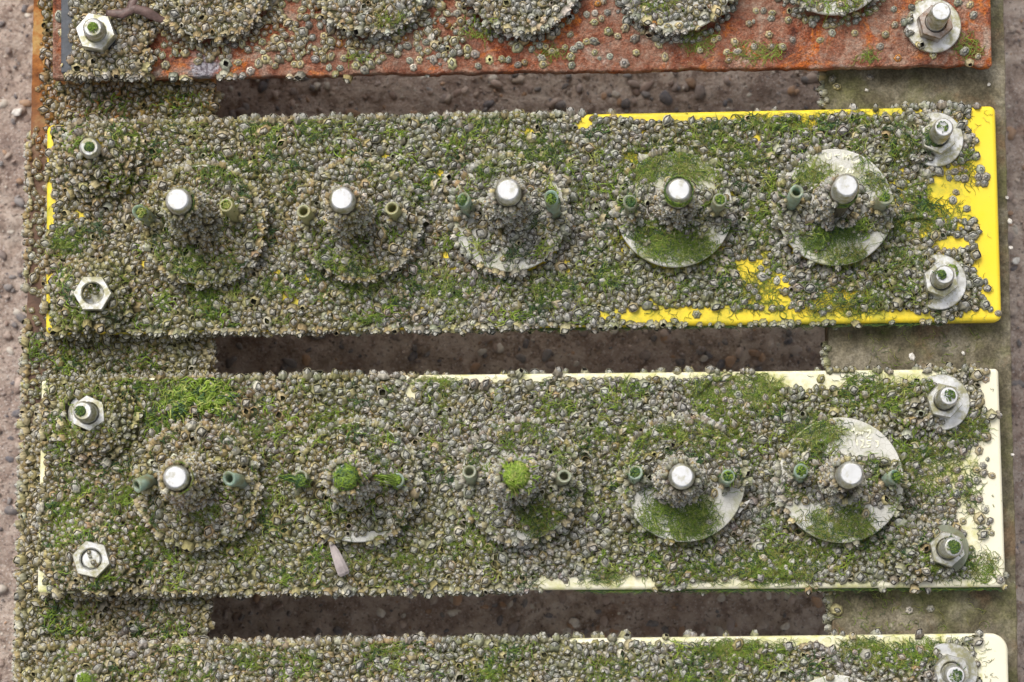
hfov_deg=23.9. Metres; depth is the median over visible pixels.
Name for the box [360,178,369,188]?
barnacle
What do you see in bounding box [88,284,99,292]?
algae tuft
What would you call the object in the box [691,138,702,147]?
barnacle
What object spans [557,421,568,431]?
barnacle
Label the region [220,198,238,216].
algae tuft
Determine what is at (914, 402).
barnacle
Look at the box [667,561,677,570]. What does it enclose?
barnacle
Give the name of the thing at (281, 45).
barnacle
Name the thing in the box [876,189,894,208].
algae tuft
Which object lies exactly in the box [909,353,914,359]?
shell chip
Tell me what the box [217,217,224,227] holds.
barnacle
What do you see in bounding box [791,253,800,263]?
barnacle
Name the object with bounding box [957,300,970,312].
barnacle
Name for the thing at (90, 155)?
bolt
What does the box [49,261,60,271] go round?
barnacle
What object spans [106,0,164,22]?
dried seaweed
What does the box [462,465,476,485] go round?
plastic tube
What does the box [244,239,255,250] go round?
barnacle
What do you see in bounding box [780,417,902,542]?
disc
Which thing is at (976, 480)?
barnacle
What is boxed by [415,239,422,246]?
barnacle
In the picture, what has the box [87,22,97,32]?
algae tuft
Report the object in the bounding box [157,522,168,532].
barnacle
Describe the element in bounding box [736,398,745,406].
barnacle
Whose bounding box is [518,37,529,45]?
barnacle
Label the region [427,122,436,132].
barnacle
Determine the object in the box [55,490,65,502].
barnacle
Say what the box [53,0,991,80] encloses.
steel plate
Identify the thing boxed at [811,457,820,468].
barnacle
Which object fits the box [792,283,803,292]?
barnacle
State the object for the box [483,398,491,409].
barnacle
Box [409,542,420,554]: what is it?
barnacle
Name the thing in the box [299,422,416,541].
disc
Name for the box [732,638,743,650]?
barnacle
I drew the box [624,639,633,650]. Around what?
barnacle
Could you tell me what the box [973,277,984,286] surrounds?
barnacle
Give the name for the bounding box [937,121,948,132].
algae tuft
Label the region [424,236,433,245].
barnacle
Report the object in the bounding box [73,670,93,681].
bolt
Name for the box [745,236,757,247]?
barnacle
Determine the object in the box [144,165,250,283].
disc
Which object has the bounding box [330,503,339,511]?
barnacle
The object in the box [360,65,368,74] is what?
barnacle
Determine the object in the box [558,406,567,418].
barnacle
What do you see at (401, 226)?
barnacle
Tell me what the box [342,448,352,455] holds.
barnacle
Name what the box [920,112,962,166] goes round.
bolt
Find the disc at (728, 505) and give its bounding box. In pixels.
[622,419,744,541]
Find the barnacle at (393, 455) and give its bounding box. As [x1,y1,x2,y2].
[388,450,399,461]
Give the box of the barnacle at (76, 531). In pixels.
[72,529,82,537]
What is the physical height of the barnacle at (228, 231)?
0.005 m
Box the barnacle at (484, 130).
[480,124,488,134]
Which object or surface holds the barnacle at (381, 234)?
on the disc at (336, 244)
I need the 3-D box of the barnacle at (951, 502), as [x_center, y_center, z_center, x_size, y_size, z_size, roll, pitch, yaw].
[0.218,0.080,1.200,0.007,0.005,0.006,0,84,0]
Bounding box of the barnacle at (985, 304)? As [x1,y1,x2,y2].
[980,299,989,310]
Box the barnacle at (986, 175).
[981,172,990,180]
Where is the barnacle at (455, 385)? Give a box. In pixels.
[450,380,459,389]
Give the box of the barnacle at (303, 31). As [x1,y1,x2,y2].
[298,27,308,36]
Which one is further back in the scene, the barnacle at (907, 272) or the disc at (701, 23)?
the disc at (701, 23)
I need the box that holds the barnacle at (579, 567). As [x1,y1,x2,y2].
[574,562,584,573]
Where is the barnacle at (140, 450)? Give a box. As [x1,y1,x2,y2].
[133,446,147,455]
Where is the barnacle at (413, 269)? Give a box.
[408,264,417,274]
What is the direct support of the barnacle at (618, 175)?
on the disc at (659, 183)
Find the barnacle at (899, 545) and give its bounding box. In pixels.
[894,540,904,549]
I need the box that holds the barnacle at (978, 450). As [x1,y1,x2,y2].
[975,445,983,455]
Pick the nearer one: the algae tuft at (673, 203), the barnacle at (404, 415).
the algae tuft at (673, 203)
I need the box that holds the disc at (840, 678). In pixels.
[810,675,863,681]
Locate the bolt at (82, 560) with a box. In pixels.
[72,541,110,577]
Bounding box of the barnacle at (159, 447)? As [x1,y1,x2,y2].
[152,443,162,454]
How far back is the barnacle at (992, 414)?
1.20 m
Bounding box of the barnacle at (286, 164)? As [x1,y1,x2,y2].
[282,161,291,171]
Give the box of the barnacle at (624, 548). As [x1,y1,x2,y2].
[620,544,630,553]
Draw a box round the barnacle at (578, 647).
[572,642,583,652]
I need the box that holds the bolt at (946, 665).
[931,643,977,681]
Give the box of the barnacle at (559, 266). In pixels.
[554,261,567,271]
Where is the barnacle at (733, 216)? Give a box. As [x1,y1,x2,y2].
[725,213,736,223]
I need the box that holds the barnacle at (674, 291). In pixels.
[668,289,679,298]
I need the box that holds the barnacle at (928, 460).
[923,457,931,464]
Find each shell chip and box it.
[11,108,21,115]
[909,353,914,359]
[1012,257,1019,263]
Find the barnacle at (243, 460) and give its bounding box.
[238,455,248,466]
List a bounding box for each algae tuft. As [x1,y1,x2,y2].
[73,406,85,416]
[76,668,97,681]
[84,141,98,153]
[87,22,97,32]
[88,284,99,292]
[135,204,151,223]
[169,461,193,494]
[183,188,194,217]
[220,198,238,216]
[278,470,312,489]
[326,457,368,499]
[372,469,407,489]
[455,191,473,209]
[496,449,541,499]
[546,190,560,204]
[621,193,638,212]
[626,464,643,482]
[664,175,693,206]
[715,193,728,207]
[718,465,736,486]
[792,459,809,480]
[829,191,858,208]
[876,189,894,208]
[886,466,905,488]
[921,120,946,153]
[932,269,946,279]
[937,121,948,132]
[944,386,959,401]
[944,534,962,556]
[947,264,958,275]
[949,663,965,681]
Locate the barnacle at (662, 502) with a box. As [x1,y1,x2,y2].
[658,499,666,504]
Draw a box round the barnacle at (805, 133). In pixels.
[801,128,811,137]
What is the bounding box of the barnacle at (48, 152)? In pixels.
[44,148,54,158]
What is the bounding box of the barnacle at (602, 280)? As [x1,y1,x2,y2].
[598,275,608,285]
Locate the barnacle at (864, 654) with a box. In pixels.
[859,649,871,661]
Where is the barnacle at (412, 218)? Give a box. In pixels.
[407,214,417,223]
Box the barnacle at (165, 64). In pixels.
[160,60,170,70]
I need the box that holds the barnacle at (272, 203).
[267,200,276,210]
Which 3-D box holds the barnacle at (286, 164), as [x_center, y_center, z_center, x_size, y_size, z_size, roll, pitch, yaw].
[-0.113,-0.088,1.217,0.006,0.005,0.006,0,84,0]
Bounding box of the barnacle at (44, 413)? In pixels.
[41,407,50,418]
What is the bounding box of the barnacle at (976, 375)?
[971,369,982,381]
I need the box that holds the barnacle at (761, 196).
[756,191,766,201]
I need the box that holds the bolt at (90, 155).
[79,137,101,160]
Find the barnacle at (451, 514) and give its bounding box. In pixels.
[446,509,457,521]
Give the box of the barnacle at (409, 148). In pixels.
[405,143,414,152]
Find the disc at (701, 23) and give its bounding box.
[633,0,727,30]
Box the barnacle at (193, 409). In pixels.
[188,406,198,415]
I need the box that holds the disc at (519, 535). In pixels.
[461,422,578,539]
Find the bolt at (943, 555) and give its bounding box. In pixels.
[929,525,968,570]
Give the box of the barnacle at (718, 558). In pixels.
[712,553,723,565]
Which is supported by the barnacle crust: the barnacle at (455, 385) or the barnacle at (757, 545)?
the barnacle at (757, 545)
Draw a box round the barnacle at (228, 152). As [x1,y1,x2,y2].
[221,148,233,159]
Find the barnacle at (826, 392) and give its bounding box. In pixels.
[821,389,830,399]
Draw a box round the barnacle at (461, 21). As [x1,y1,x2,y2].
[455,17,465,26]
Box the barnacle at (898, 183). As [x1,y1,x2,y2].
[895,179,906,188]
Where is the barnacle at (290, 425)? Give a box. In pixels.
[284,419,295,431]
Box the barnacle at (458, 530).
[453,525,463,535]
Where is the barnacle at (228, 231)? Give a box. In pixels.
[223,227,234,238]
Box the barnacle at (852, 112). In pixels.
[849,111,857,122]
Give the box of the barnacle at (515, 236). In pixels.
[509,230,519,241]
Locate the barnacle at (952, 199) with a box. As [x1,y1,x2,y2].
[949,195,956,204]
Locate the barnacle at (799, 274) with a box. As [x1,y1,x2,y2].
[793,269,806,279]
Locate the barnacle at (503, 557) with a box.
[497,551,508,563]
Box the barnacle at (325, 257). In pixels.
[320,254,331,263]
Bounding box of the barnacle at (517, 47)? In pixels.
[512,42,523,52]
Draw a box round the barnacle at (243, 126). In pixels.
[238,122,250,131]
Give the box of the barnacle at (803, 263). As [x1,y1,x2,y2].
[799,257,807,269]
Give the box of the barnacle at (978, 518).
[973,511,984,524]
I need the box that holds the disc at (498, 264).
[453,157,566,271]
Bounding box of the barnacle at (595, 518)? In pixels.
[587,510,601,522]
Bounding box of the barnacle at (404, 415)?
[400,411,409,419]
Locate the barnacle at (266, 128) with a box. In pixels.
[260,123,271,134]
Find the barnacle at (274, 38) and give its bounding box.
[270,34,280,44]
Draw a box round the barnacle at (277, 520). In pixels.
[271,513,282,526]
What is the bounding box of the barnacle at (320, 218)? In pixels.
[318,215,325,225]
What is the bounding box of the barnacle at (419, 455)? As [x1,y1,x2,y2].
[415,449,425,459]
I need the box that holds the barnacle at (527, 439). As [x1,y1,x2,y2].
[520,436,529,445]
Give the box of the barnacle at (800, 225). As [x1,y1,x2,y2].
[795,222,805,230]
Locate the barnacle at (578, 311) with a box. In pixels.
[573,308,584,319]
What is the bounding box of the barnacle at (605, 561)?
[601,556,610,569]
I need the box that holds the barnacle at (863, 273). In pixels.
[856,269,866,279]
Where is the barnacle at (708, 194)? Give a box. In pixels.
[703,190,713,200]
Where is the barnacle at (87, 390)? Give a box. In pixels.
[82,387,94,395]
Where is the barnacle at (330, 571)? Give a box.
[324,567,336,576]
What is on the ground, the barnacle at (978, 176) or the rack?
the rack
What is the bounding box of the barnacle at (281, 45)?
[276,41,286,50]
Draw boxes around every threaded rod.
[163,465,189,490]
[166,188,192,214]
[329,187,355,213]
[332,464,350,489]
[495,178,520,206]
[665,178,691,207]
[669,463,694,489]
[831,174,858,217]
[835,461,863,492]
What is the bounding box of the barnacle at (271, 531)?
[267,527,277,536]
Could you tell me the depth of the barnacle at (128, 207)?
1.21 m
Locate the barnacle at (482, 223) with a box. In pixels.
[476,219,488,228]
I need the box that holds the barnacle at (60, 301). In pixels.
[56,295,66,306]
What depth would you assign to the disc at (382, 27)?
1.22 m
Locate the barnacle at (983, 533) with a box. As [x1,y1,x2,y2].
[977,529,987,539]
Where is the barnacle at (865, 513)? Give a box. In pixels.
[861,508,869,517]
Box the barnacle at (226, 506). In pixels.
[221,502,231,511]
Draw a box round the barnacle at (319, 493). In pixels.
[314,489,324,499]
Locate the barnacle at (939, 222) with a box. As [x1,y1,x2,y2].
[934,217,944,228]
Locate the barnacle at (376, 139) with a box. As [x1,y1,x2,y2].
[371,134,381,143]
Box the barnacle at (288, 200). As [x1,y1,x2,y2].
[284,194,295,206]
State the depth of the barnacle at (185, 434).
1.19 m
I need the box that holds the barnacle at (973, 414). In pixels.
[969,410,978,419]
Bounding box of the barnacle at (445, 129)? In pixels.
[440,124,450,135]
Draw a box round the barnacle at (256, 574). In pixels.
[251,568,261,580]
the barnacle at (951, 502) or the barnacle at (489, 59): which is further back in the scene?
the barnacle at (489, 59)
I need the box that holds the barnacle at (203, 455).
[199,452,206,461]
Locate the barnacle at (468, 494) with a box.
[463,488,474,499]
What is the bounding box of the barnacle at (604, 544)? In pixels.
[599,539,610,549]
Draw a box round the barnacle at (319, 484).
[315,479,323,488]
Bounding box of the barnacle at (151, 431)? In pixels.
[147,427,155,437]
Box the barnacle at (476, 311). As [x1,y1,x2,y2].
[471,306,481,318]
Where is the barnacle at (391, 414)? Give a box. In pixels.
[386,410,395,420]
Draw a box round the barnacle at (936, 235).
[930,229,940,241]
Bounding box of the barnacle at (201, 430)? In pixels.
[195,424,207,437]
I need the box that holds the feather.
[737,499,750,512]
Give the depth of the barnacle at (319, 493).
1.19 m
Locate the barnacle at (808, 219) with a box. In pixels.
[805,213,813,224]
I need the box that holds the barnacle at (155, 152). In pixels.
[147,147,157,156]
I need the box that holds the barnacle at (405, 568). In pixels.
[401,562,410,571]
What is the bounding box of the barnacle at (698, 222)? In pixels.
[689,218,701,227]
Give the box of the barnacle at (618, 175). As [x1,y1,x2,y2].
[616,172,623,181]
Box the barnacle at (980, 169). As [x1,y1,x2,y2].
[975,165,984,173]
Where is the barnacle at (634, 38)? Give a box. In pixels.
[630,34,639,43]
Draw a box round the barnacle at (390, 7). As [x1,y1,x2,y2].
[385,3,394,15]
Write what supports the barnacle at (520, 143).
on the plastic plate at (983, 202)
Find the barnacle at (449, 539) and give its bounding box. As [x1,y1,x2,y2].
[444,534,455,544]
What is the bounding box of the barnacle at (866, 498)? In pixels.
[860,493,870,504]
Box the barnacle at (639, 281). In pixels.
[633,276,644,287]
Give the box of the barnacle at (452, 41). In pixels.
[448,36,458,46]
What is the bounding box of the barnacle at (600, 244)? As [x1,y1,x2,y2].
[596,239,606,250]
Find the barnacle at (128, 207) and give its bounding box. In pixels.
[122,203,133,212]
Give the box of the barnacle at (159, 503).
[154,495,164,508]
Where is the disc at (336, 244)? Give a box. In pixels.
[299,161,416,274]
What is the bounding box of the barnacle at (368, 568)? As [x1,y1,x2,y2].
[363,562,373,572]
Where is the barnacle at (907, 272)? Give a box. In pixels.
[901,267,912,277]
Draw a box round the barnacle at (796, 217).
[791,212,802,223]
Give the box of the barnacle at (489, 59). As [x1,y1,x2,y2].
[485,54,493,64]
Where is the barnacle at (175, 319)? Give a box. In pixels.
[171,315,182,323]
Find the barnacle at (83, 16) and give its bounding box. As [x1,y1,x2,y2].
[80,13,87,19]
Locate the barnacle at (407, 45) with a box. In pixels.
[402,42,411,49]
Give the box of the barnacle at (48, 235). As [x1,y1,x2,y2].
[45,230,55,239]
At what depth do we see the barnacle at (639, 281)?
1.21 m
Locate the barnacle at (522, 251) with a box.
[516,246,527,255]
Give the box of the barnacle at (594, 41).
[589,37,599,45]
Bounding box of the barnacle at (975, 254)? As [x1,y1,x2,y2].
[970,249,980,260]
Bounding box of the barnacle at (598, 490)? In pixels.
[593,484,602,496]
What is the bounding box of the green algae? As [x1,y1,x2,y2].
[26,0,1003,681]
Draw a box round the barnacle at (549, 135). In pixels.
[544,133,553,143]
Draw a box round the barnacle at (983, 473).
[979,469,988,477]
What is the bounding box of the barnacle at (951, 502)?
[945,497,958,506]
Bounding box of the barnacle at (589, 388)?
[584,384,595,393]
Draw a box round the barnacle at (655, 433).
[651,428,659,438]
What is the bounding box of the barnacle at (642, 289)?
[638,284,647,294]
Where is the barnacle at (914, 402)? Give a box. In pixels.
[909,396,919,408]
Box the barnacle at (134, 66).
[128,61,140,71]
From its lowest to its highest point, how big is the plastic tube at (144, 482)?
0.022 m
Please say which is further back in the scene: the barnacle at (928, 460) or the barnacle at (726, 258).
the barnacle at (726, 258)
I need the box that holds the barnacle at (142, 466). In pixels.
[139,463,149,472]
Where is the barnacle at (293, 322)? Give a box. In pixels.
[289,316,299,327]
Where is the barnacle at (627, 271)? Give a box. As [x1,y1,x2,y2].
[621,266,630,274]
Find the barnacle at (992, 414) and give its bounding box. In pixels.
[986,408,996,419]
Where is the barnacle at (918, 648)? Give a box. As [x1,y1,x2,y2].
[915,645,923,654]
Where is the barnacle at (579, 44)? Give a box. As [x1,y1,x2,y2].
[575,41,583,48]
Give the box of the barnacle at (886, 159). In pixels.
[883,154,893,164]
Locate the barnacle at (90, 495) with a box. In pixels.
[85,491,93,502]
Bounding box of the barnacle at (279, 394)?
[277,392,285,401]
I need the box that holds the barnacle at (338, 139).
[332,137,341,145]
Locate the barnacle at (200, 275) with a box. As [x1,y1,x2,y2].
[196,269,206,279]
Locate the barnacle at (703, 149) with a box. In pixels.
[697,145,708,154]
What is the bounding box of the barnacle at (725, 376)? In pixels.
[719,372,731,382]
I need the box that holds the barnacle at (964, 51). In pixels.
[959,46,968,55]
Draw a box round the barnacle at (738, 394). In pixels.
[734,391,742,398]
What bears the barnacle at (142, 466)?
on the disc at (247, 487)
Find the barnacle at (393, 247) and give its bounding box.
[387,242,398,253]
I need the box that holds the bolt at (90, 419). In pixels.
[67,395,105,430]
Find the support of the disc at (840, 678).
on the plastic plate at (996, 668)
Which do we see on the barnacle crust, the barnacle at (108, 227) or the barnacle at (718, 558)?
the barnacle at (718, 558)
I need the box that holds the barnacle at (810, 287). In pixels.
[803,282,816,292]
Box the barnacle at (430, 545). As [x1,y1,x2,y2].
[423,540,437,549]
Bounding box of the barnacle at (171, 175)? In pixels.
[165,169,175,180]
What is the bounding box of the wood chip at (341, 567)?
[329,544,348,576]
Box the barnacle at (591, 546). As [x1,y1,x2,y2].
[586,541,597,552]
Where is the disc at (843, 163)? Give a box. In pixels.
[780,149,893,265]
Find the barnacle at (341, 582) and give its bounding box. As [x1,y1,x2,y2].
[335,577,346,587]
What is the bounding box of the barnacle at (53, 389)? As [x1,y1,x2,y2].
[47,383,57,394]
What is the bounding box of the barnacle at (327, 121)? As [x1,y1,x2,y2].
[322,118,332,127]
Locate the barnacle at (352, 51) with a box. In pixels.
[347,47,356,57]
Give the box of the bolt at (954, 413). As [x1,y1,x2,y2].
[925,374,969,429]
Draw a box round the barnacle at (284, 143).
[277,139,287,149]
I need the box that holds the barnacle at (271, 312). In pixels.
[265,307,276,317]
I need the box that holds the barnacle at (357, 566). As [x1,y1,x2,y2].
[352,561,361,571]
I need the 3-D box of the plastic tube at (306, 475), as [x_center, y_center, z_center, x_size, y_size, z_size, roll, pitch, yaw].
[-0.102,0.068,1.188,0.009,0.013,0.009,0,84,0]
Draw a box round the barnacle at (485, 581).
[481,575,491,586]
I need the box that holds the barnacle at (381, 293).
[378,287,387,297]
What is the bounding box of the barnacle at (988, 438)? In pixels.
[981,432,991,441]
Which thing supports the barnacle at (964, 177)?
on the plastic plate at (983, 202)
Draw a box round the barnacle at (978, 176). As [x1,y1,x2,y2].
[974,173,982,180]
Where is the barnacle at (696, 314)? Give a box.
[692,310,701,318]
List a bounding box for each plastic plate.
[38,369,1004,592]
[46,106,1000,334]
[68,633,1007,681]
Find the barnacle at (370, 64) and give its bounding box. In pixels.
[364,58,375,68]
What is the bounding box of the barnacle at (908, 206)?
[902,203,912,213]
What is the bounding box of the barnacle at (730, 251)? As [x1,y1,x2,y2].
[723,247,734,256]
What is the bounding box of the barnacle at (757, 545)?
[752,541,763,551]
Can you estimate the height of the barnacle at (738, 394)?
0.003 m
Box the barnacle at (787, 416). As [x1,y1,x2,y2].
[781,411,791,423]
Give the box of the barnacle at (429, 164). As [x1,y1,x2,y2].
[425,157,435,168]
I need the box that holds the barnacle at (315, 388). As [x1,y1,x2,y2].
[310,383,322,394]
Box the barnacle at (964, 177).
[960,174,968,182]
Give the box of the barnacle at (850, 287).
[846,282,856,292]
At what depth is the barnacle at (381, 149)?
1.22 m
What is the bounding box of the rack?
[19,0,1017,681]
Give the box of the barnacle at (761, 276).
[756,272,767,281]
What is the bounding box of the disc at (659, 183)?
[617,153,732,267]
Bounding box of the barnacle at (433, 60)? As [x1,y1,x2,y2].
[429,55,437,64]
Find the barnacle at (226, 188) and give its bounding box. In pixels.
[221,183,231,194]
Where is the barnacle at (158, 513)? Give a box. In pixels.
[154,508,164,519]
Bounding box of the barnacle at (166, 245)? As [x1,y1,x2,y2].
[162,239,173,249]
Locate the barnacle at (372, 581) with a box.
[367,576,377,587]
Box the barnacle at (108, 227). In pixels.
[100,224,111,234]
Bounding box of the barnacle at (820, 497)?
[813,490,824,502]
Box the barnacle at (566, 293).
[560,289,573,298]
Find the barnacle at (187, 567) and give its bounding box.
[183,562,192,573]
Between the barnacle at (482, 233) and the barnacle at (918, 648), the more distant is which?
the barnacle at (482, 233)
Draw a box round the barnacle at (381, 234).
[376,227,387,240]
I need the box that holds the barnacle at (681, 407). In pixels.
[677,401,686,411]
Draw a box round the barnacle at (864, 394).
[860,389,869,399]
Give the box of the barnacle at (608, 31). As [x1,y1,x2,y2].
[604,27,613,35]
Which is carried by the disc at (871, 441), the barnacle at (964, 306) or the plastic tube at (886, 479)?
the plastic tube at (886, 479)
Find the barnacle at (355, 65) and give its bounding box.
[351,61,360,69]
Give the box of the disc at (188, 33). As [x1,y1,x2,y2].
[155,0,263,38]
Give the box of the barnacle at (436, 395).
[432,390,442,401]
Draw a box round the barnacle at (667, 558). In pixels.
[661,553,671,564]
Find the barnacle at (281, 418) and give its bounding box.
[275,411,285,420]
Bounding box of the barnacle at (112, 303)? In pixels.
[108,298,117,309]
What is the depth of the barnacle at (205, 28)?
1.22 m
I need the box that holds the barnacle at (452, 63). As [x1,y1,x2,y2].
[447,57,456,69]
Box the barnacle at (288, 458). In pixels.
[283,452,294,463]
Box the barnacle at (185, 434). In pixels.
[180,429,190,440]
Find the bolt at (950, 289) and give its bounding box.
[923,254,966,309]
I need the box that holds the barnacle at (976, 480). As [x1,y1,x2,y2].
[972,476,980,484]
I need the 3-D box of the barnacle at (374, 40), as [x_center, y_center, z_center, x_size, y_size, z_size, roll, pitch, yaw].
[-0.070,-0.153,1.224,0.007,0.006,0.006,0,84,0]
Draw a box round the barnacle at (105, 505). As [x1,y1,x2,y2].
[100,503,110,512]
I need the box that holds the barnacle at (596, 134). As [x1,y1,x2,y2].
[592,130,603,139]
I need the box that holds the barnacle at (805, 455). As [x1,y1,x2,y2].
[800,450,810,462]
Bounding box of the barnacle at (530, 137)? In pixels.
[525,132,536,143]
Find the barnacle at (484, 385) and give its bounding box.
[479,379,490,390]
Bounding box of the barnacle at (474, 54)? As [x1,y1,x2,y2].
[470,50,479,58]
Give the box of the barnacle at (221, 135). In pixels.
[215,130,227,139]
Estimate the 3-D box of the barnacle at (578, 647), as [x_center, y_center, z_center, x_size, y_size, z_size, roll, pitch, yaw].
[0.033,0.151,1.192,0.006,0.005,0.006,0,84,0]
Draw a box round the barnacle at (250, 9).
[245,4,255,15]
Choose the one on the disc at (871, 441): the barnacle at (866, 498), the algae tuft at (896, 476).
the barnacle at (866, 498)
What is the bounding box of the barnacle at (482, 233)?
[476,228,487,238]
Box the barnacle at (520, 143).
[515,138,523,149]
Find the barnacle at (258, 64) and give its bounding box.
[254,58,262,68]
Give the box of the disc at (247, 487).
[148,428,258,543]
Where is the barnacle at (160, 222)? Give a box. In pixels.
[156,217,164,229]
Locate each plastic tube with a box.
[132,205,156,226]
[133,471,157,492]
[219,198,243,222]
[223,471,247,487]
[294,470,312,488]
[297,205,315,225]
[385,202,401,222]
[392,473,404,489]
[457,192,475,217]
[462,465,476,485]
[544,190,561,219]
[555,469,570,486]
[623,195,637,217]
[628,466,642,484]
[710,193,726,217]
[718,469,734,486]
[786,185,803,210]
[792,464,807,483]
[873,193,893,214]
[880,470,898,486]
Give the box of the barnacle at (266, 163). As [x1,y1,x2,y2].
[261,159,271,171]
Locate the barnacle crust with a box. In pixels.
[11,0,1009,681]
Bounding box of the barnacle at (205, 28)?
[200,22,210,34]
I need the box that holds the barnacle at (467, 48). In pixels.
[463,44,471,53]
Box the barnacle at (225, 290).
[218,284,228,293]
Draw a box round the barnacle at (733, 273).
[729,269,739,279]
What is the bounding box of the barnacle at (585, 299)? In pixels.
[580,296,590,305]
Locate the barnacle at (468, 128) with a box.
[463,123,473,133]
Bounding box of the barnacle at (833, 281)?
[828,276,838,286]
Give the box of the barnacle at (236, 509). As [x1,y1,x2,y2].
[231,503,243,514]
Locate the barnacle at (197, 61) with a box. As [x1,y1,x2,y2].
[193,57,202,64]
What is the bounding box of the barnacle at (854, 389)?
[848,385,858,394]
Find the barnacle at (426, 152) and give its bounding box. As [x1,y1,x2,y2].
[419,147,432,157]
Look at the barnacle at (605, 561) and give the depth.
1.20 m
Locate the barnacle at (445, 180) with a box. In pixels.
[441,173,451,184]
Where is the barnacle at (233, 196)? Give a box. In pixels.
[229,189,239,200]
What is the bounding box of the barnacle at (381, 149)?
[376,144,386,155]
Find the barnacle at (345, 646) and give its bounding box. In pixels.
[340,642,350,651]
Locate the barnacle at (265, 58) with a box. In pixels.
[261,54,270,64]
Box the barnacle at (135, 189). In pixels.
[130,184,140,194]
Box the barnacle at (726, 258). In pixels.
[720,256,730,265]
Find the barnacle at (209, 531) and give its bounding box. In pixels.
[204,525,214,537]
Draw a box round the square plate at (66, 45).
[61,0,148,73]
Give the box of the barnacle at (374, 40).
[367,36,379,45]
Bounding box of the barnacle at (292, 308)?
[286,304,298,314]
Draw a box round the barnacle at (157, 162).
[152,156,163,166]
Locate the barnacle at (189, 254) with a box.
[182,247,192,260]
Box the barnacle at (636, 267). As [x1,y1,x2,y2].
[631,262,642,272]
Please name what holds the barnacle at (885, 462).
on the disc at (871, 441)
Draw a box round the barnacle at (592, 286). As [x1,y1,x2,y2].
[588,282,597,290]
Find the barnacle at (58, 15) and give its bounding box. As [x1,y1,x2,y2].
[55,10,60,22]
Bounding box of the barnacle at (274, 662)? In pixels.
[269,658,279,666]
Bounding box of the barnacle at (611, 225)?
[606,218,614,228]
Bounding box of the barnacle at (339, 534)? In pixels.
[334,529,344,539]
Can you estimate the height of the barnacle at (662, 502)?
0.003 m
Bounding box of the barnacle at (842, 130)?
[837,125,848,135]
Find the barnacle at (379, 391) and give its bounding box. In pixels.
[378,388,387,397]
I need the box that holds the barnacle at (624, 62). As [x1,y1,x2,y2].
[619,58,629,67]
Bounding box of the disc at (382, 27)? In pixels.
[333,2,417,31]
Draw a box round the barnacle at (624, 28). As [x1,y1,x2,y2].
[620,23,629,32]
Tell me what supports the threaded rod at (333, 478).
on the disc at (370, 535)
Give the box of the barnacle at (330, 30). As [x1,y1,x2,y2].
[325,25,335,35]
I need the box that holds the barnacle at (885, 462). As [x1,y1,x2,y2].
[879,457,890,466]
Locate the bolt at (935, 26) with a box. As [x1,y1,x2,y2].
[905,0,960,52]
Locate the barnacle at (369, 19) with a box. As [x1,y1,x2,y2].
[364,14,373,24]
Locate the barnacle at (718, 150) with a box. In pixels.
[715,148,722,158]
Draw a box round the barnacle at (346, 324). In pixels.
[340,319,352,330]
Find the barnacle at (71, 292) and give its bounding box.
[68,289,76,299]
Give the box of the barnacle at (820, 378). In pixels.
[816,374,824,382]
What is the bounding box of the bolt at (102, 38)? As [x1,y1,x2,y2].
[76,13,116,52]
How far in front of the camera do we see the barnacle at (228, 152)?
1.22 m
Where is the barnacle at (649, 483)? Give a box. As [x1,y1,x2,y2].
[646,475,653,485]
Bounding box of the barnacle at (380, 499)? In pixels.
[374,494,384,505]
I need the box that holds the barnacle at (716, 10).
[711,5,721,16]
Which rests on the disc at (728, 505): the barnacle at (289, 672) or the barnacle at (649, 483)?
the barnacle at (649, 483)
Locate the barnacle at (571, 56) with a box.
[566,52,575,60]
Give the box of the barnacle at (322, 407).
[315,402,325,412]
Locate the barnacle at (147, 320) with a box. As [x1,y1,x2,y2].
[141,316,152,325]
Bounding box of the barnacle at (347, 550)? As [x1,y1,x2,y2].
[342,544,353,553]
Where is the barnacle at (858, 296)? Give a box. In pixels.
[857,292,866,302]
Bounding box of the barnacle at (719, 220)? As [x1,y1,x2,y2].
[714,216,723,225]
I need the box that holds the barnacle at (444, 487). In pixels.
[438,483,451,492]
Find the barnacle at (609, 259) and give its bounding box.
[603,256,612,264]
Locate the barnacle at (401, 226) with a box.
[394,223,403,229]
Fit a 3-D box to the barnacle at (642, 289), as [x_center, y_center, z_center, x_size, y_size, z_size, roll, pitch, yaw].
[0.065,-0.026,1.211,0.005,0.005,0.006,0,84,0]
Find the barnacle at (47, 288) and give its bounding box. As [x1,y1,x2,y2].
[44,284,50,293]
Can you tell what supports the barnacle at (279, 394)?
on the plastic plate at (991, 450)
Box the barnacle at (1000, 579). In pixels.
[995,575,1004,583]
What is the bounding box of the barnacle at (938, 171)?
[934,166,943,176]
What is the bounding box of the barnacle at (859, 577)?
[854,571,864,582]
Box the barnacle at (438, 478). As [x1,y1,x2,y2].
[434,472,442,484]
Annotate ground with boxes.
[0,0,1023,681]
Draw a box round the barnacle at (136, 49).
[130,45,141,54]
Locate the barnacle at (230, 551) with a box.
[225,545,237,556]
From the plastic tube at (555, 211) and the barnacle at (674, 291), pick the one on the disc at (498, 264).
the plastic tube at (555, 211)
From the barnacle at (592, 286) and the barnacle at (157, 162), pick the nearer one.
the barnacle at (592, 286)
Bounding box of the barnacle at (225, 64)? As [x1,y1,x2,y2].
[219,58,232,71]
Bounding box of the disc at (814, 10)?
[800,0,871,14]
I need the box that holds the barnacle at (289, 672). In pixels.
[284,666,294,676]
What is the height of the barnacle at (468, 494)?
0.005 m
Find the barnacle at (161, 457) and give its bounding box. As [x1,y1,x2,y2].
[156,452,165,462]
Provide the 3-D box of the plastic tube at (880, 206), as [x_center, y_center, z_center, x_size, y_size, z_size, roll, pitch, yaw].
[0.183,-0.068,1.197,0.009,0.023,0.009,0,84,0]
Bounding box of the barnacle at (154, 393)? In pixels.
[147,388,156,399]

